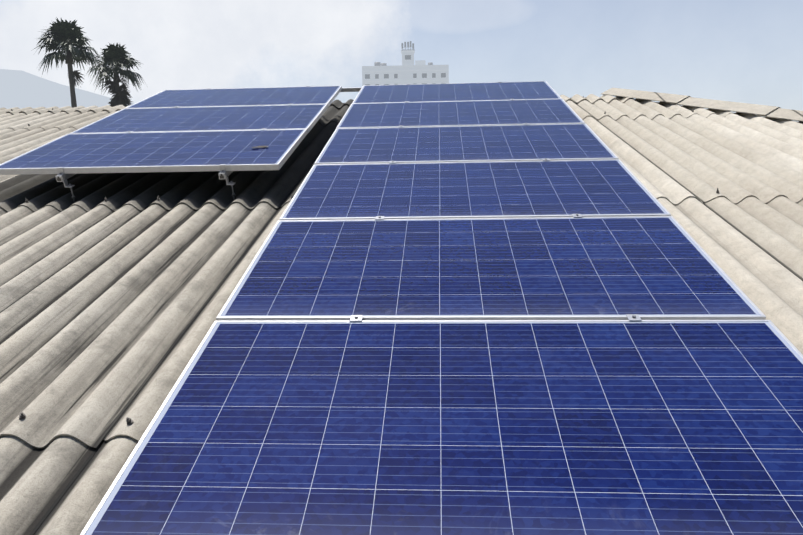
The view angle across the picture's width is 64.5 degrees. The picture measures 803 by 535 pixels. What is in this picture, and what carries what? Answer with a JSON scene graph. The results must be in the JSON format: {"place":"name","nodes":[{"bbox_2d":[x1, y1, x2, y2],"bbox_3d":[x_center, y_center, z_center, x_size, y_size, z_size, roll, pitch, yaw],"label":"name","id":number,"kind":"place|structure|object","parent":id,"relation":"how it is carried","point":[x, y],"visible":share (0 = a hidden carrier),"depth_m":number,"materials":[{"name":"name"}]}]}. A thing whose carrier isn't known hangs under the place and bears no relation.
{"place":"outdoors","nodes":[
{"label":"outdoors","id":0,"kind":"place"},
{"bbox_2d":[0,69,134,108],"bbox_3d":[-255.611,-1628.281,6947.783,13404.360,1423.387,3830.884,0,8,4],"label":"mountain","id":1,"kind":"structure","parent":0,"point":[20,89],"depth_m":7646.83,"materials":[{"name":"grey stone"}]},
{"bbox_2d":[34,17,101,107],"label":"palm","id":2,"kind":"object","parent":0,"point":[67,37],"visible":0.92,"depth_m":52.74,"materials":[{"name":"green plant"}]},
{"bbox_2d":[86,42,147,106],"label":"palm","id":3,"kind":"object","parent":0,"point":[115,58],"visible":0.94,"depth_m":57.95,"materials":[{"name":"green plant"}]},
{"bbox_2d":[0,0,802,121],"label":"sky","id":4,"kind":"structure","parent":0,"point":[742,51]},
{"bbox_2d":[362,41,448,86],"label":"building","id":5,"kind":"structure","parent":0,"point":[407,71],"depth_m":222.81,"materials":[{"name":"white paint"}]},
{"label":"attic","id":6,"kind":"object","parent":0,"visible":0},
{"bbox_2d":[0,98,802,534],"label":"roof sheets","id":7,"kind":"object","parent":6,"relation":"on","point":[112,306],"visible":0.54,"depth_m":3.24,"materials":[{"name":"grey concrete"}]},
{"bbox_2d":[0,94,642,114],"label":"wing ridge cap","id":8,"kind":"structure","parent":7,"relation":"on","point":[576,99],"depth_m":7.95,"materials":[{"name":"beige concrete"}]},
{"bbox_2d":[57,99,635,318],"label":"bolts","id":9,"kind":"object","parent":7,"relation":"on","point":[233,195],"visible":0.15,"depth_m":4.20,"materials":[{"name":"silver metal"}]},
{"bbox_2d":[55,84,641,321],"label":"mounting clamps","id":10,"kind":"object","parent":7,"relation":"on","point":[224,173],"visible":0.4,"depth_m":4.16,"materials":[{"name":"silver metal"}]},
{"bbox_2d":[0,129,306,174],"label":"solar panel frame","id":11,"kind":"object","parent":10,"relation":"attached to","point":[183,168],"visible":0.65,"depth_m":4.20,"materials":[{"name":"silver metal"}]},
{"bbox_2d":[0,130,303,168],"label":"solar panel","id":12,"kind":"object","parent":11,"relation":"in","point":[158,149],"visible":1,"depth_m":4.57,"materials":[{"name":"blue glass"}]},
{"bbox_2d":[69,104,327,133],"bbox_3d":[-1.693,-1.288,5.553,1.956,0.040,0.992,0,25,4],"label":"solar panel frame","id":13,"kind":"object","parent":10,"relation":"attached to","point":[316,119],"visible":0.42,"depth_m":5.29,"materials":[{"name":"silver metal"}]},
{"bbox_2d":[73,104,325,132],"bbox_3d":[-1.693,-1.304,5.545,1.934,0.001,0.970,0,25,4],"label":"solar panel","id":14,"kind":"object","parent":13,"relation":"in","point":[221,118],"visible":1,"depth_m":5.50,"materials":[{"name":"blue glass"}]},
{"bbox_2d":[124,86,341,108],"bbox_3d":[-1.642,-1.721,6.466,1.956,0.041,0.992,0,25,4],"label":"solar panel frame","id":15,"kind":"object","parent":10,"relation":"attached to","point":[333,97],"visible":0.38,"depth_m":6.13,"materials":[{"name":"silver metal"}]},
{"bbox_2d":[127,86,339,107],"bbox_3d":[-1.643,-1.738,6.458,1.934,0.001,0.970,0,25,4],"label":"solar panel","id":16,"kind":"object","parent":15,"relation":"in","point":[251,96],"visible":1,"depth_m":6.42,"materials":[{"name":"blue glass"}]},
{"bbox_2d":[80,320,802,534],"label":"solar panel frame","id":17,"kind":"object","parent":10,"relation":"attached to","point":[104,499],"visible":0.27,"depth_m":2.19,"materials":[{"name":"silver metal"}]},
{"bbox_2d":[85,322,802,534],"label":"solar panel","id":18,"kind":"object","parent":17,"relation":"in","point":[476,428],"visible":1,"depth_m":1.71,"materials":[{"name":"blue glass"}]},
{"bbox_2d":[353,81,561,102],"bbox_3d":[0.536,-1.746,6.384,1.956,0.041,0.992,0,25,4],"label":"solar panel frame","id":19,"kind":"object","parent":10,"relation":"attached to","point":[456,83],"visible":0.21,"depth_m":6.48,"materials":[{"name":"silver metal"}]},
{"bbox_2d":[354,81,560,102],"bbox_3d":[0.535,-1.762,6.376,1.934,0.001,0.970,0,25,4],"label":"solar panel","id":20,"kind":"object","parent":19,"relation":"in","point":[457,92],"visible":1,"depth_m":6.33,"materials":[{"name":"blue glass"}]},
{"bbox_2d":[336,99,584,128],"bbox_3d":[0.481,-1.315,5.470,1.956,0.041,0.992,0,25,4],"label":"solar panel frame","id":21,"kind":"object","parent":10,"relation":"attached to","point":[459,125],"visible":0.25,"depth_m":5.05,"materials":[{"name":"silver metal"}]},
{"bbox_2d":[338,99,582,127],"bbox_3d":[0.481,-1.332,5.462,1.934,0.001,0.970,0,25,4],"label":"solar panel","id":22,"kind":"object","parent":21,"relation":"in","point":[462,113],"visible":1,"depth_m":5.41,"materials":[{"name":"blue glass"}]},
{"bbox_2d":[314,124,618,163],"bbox_3d":[0.431,-0.882,4.557,1.956,0.041,0.992,0,25,4],"label":"solar panel frame","id":23,"kind":"object","parent":10,"relation":"attached to","point":[465,160],"visible":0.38,"depth_m":4.13,"materials":[{"name":"silver metal"}]},
{"bbox_2d":[316,124,615,162],"bbox_3d":[0.430,-0.898,4.549,1.934,0.001,0.970,0,25,4],"label":"solar panel","id":24,"kind":"object","parent":23,"relation":"in","point":[560,141],"visible":1,"depth_m":4.49,"materials":[{"name":"blue glass"}]},
{"bbox_2d":[279,159,670,219],"bbox_3d":[0.378,-0.448,3.644,1.956,0.041,0.992,0,25,4],"label":"solar panel frame","id":25,"kind":"object","parent":10,"relation":"attached to","point":[527,216],"visible":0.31,"depth_m":3.22,"materials":[{"name":"silver metal"}]},
{"bbox_2d":[283,160,667,217],"bbox_3d":[0.378,-0.465,3.636,1.934,0.001,0.970,0,25,4],"label":"solar panel","id":26,"kind":"object","parent":25,"relation":"in","point":[602,187],"visible":1,"depth_m":3.56,"materials":[{"name":"blue glass"}]},
{"bbox_2d":[216,216,765,320],"bbox_3d":[0.322,-0.016,2.731,1.956,0.040,0.992,0,25,4],"label":"solar panel frame","id":27,"kind":"object","parent":10,"relation":"attached to","point":[762,316],"visible":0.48,"depth_m":2.30,"materials":[{"name":"silver metal"}]},
{"bbox_2d":[220,217,760,316],"bbox_3d":[0.322,-0.032,2.723,1.934,0.001,0.970,0,25,4],"label":"solar panel","id":28,"kind":"object","parent":27,"relation":"in","point":[652,266],"visible":1,"depth_m":2.62,"materials":[{"name":"blue glass"}]},
{"bbox_2d":[11,97,718,424],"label":"screws","id":29,"kind":"object","parent":7,"relation":"on","point":[22,415],"visible":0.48,"depth_m":1.97,"materials":[{"name":"grey metal"}]},
{"bbox_2d":[601,88,802,121],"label":"hip cap","id":30,"kind":"object","parent":7,"relation":"on","point":[767,111],"visible":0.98,"depth_m":6.70,"materials":[{"name":"beige concrete"}]}
]}

